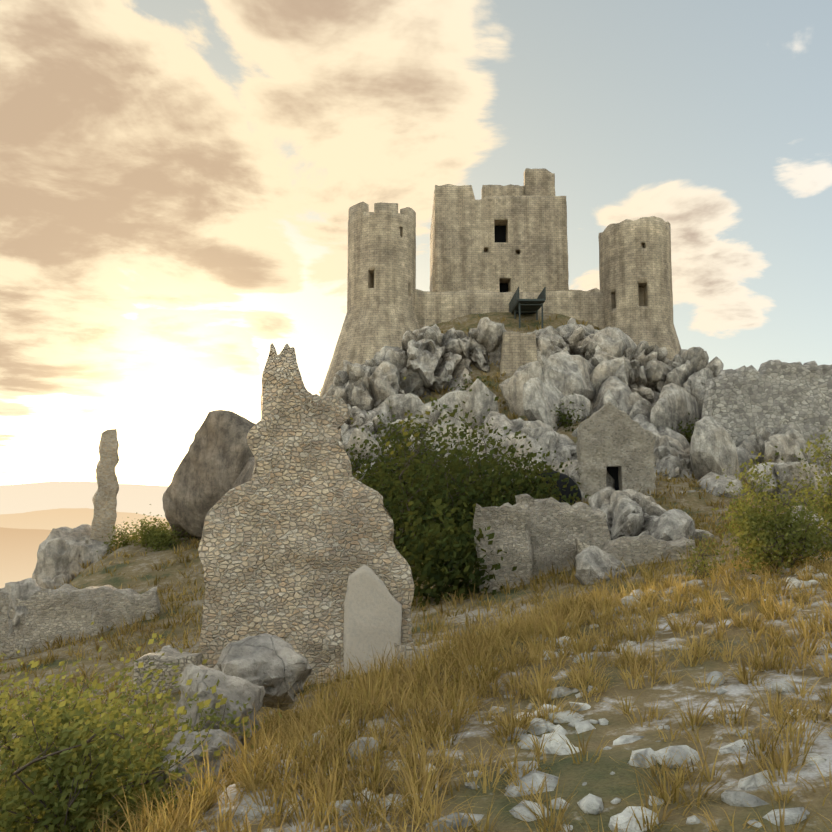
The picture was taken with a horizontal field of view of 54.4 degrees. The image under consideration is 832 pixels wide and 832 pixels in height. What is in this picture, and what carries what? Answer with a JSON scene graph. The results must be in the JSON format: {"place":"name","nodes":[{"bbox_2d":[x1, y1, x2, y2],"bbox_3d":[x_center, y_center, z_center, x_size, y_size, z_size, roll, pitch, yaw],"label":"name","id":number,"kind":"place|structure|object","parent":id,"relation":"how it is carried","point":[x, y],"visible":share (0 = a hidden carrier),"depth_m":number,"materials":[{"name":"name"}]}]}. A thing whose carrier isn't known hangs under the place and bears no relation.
{"place":"outdoors","nodes":[
{"label":"outdoors","id":0,"kind":"place"},
{"bbox_2d":[0,527,140,587],"bbox_3d":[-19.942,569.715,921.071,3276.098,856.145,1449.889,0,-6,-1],"label":"distant hills","id":1,"kind":"structure","parent":0,"point":[18,553],"depth_m":1477.95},
{"bbox_2d":[0,508,166,534],"bbox_3d":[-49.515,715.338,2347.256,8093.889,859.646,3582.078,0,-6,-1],"label":"distant hills","id":2,"kind":"structure","parent":0,"point":[51,519],"depth_m":3742.62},
{"bbox_2d":[0,481,167,517],"bbox_3d":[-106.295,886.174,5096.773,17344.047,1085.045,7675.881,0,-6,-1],"label":"distant hills","id":3,"kind":"structure","parent":0,"point":[30,497],"depth_m":7753.12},
{"bbox_2d":[0,312,831,831],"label":"grassy ground","id":4,"kind":"structure","parent":0,"point":[604,784],"depth_m":5.67,"materials":[{"name":"brown plant"}]},
{"bbox_2d":[0,583,160,659],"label":"low stone wall","id":5,"kind":"structure","parent":4,"relation":"on","point":[62,611],"depth_m":28.65,"materials":[{"name":"grey stone"}]},
{"bbox_2d":[90,429,118,542],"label":"stone pillar","id":6,"kind":"structure","parent":4,"relation":"on","point":[104,499],"depth_m":43.96,"materials":[{"name":"grey stone"}]},
{"bbox_2d":[162,410,254,537],"bbox_3d":[-9.410,3.407,41.372,8.470,7.460,4.223,-4,-7,33],"label":"large boulder","id":7,"kind":"object","parent":4,"relation":"on","point":[216,464],"visible":0.58,"depth_m":40.53,"materials":[{"name":"grey stone"}]},
{"bbox_2d":[0,524,424,807],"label":"boulders","id":8,"kind":"object","parent":4,"relation":"on","point":[260,670],"visible":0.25,"depth_m":9.29,"materials":[{"name":"grey stone"}]},
{"bbox_2d":[198,343,414,684],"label":"ruined wall","id":9,"kind":"structure","parent":4,"relation":"on","point":[298,529],"depth_m":17.01,"materials":[{"name":"beige stone"}]},
{"bbox_2d":[343,564,401,678],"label":"stone slab","id":10,"kind":"structure","parent":9,"relation":"attached to","point":[372,610],"depth_m":16.92,"materials":[{"name":"grey stone"}]},
{"bbox_2d":[320,202,419,397],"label":"tower","id":11,"kind":"structure","parent":4,"relation":"on","point":[381,284],"depth_m":70.77,"materials":[{"name":"stone"}]},
{"bbox_2d":[133,494,695,699],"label":"ruined low walls","id":12,"kind":"structure","parent":4,"relation":"on","point":[532,537],"depth_m":26.30,"materials":[{"name":"grey stone"}]},
{"bbox_2d":[0,417,831,831],"bbox_3d":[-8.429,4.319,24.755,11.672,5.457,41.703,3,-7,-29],"label":"shrub leaves","id":13,"kind":"object","parent":4,"relation":"on","point":[62,720],"visible":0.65,"depth_m":5.87,"materials":[{"name":"green plant"}]},
{"bbox_2d":[0,314,831,792],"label":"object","id":14,"kind":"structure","parent":4,"relation":"on","point":[552,574],"depth_m":25.14,"materials":[{"name":"plant"}]},
{"bbox_2d":[430,168,568,291],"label":"keep tower","id":15,"kind":"structure","parent":4,"relation":"on","point":[467,252],"depth_m":79.36,"materials":[{"name":"beige stone"}]},
{"bbox_2d":[494,226,507,291],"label":"windows","id":16,"kind":"structure","parent":15,"relation":"attached to","point":[500,233],"depth_m":81.12,"materials":[{"name":"black"}]},
{"bbox_2d":[415,289,604,328],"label":"curtain walls","id":17,"kind":"structure","parent":4,"relation":"on","point":[432,308],"depth_m":72.84,"materials":[{"name":"stone"}]},
{"bbox_2d":[198,555,831,831],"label":"scattered stones","id":18,"kind":"object","parent":4,"relation":"on","point":[589,803],"visible":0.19,"depth_m":4.42,"materials":[{"name":"grey stone"}]},
{"bbox_2d":[500,331,536,373],"bbox_3d":[11.870,-2.837,65.087,12.066,7.311,2.274,2,-6,-19],"label":"crag retaining masonry","id":19,"kind":"object","parent":4,"relation":"on","point":[518,349],"visible":0.31,"depth_m":63.34,"materials":[{"name":"stone"}]},
{"bbox_2d":[509,287,545,327],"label":"staircase platform","id":20,"kind":"structure","parent":4,"relation":"on","point":[517,305],"depth_m":68.63,"materials":[{"name":"grey metal"}]},
{"bbox_2d":[322,329,761,487],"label":"boulders","id":21,"kind":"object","parent":4,"relation":"on","point":[619,389],"visible":0.04,"depth_m":52.23,"materials":[{"name":"grey stone"}]},
{"bbox_2d":[538,470,581,504],"bbox_3d":[7.574,4.405,44.499,3.044,2.930,1.509,1,-6,-12],"label":"crag cave hollow","id":22,"kind":"object","parent":4,"relation":"on","point":[567,489],"visible":0.08,"depth_m":43.94,"materials":[{"name":"black stone"}]},
{"bbox_2d":[342,372,806,611],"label":"scrub oak leaves","id":23,"kind":"object","parent":4,"relation":"on","point":[456,525],"visible":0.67,"depth_m":32.63,"materials":[{"name":"green plant"}]},
{"bbox_2d":[326,317,826,539],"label":"rocks","id":24,"kind":"object","parent":4,"relation":"on","point":[652,373],"visible":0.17,"depth_m":60.34,"materials":[{"name":"grey stone"}]},
{"bbox_2d":[569,288,599,291],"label":"wall","id":25,"kind":"structure","parent":4,"relation":"on","point":[595,290],"depth_m":94.68,"materials":[{"name":"stone"}]},
{"bbox_2d":[345,323,831,584],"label":"boulders","id":26,"kind":"object","parent":4,"relation":"on","point":[534,392],"visible":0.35,"depth_m":55.16,"materials":[{"name":"grey stone"}]},
{"bbox_2d":[573,402,655,502],"bbox_3d":[11.111,2.325,47.076,4.375,5.779,4.789,0,-6,-1],"label":"ruined stone hut","id":27,"kind":"object","parent":4,"relation":"on","point":[609,434],"visible":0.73,"depth_m":44.83,"materials":[{"name":"grey stone"}]},
{"bbox_2d":[607,467,618,490],"bbox_3d":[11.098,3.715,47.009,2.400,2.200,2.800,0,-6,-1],"label":"doorway","id":28,"kind":"structure","parent":27,"relation":"in","point":[613,472],"depth_m":45.65,"materials":[{"name":"black"}]},
{"bbox_2d":[598,216,680,360],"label":"tower","id":29,"kind":"structure","parent":4,"relation":"on","point":[635,272],"depth_m":71.22,"materials":[{"name":"stone"}]},
{"bbox_2d":[701,360,831,465],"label":"stone wall","id":30,"kind":"structure","parent":4,"relation":"on","point":[740,404],"depth_m":53.64,"materials":[{"name":"grey stone"}]},
{"bbox_2d":[0,0,831,485],"label":"sky","id":31,"kind":"structure","parent":0,"point":[180,180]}
]}

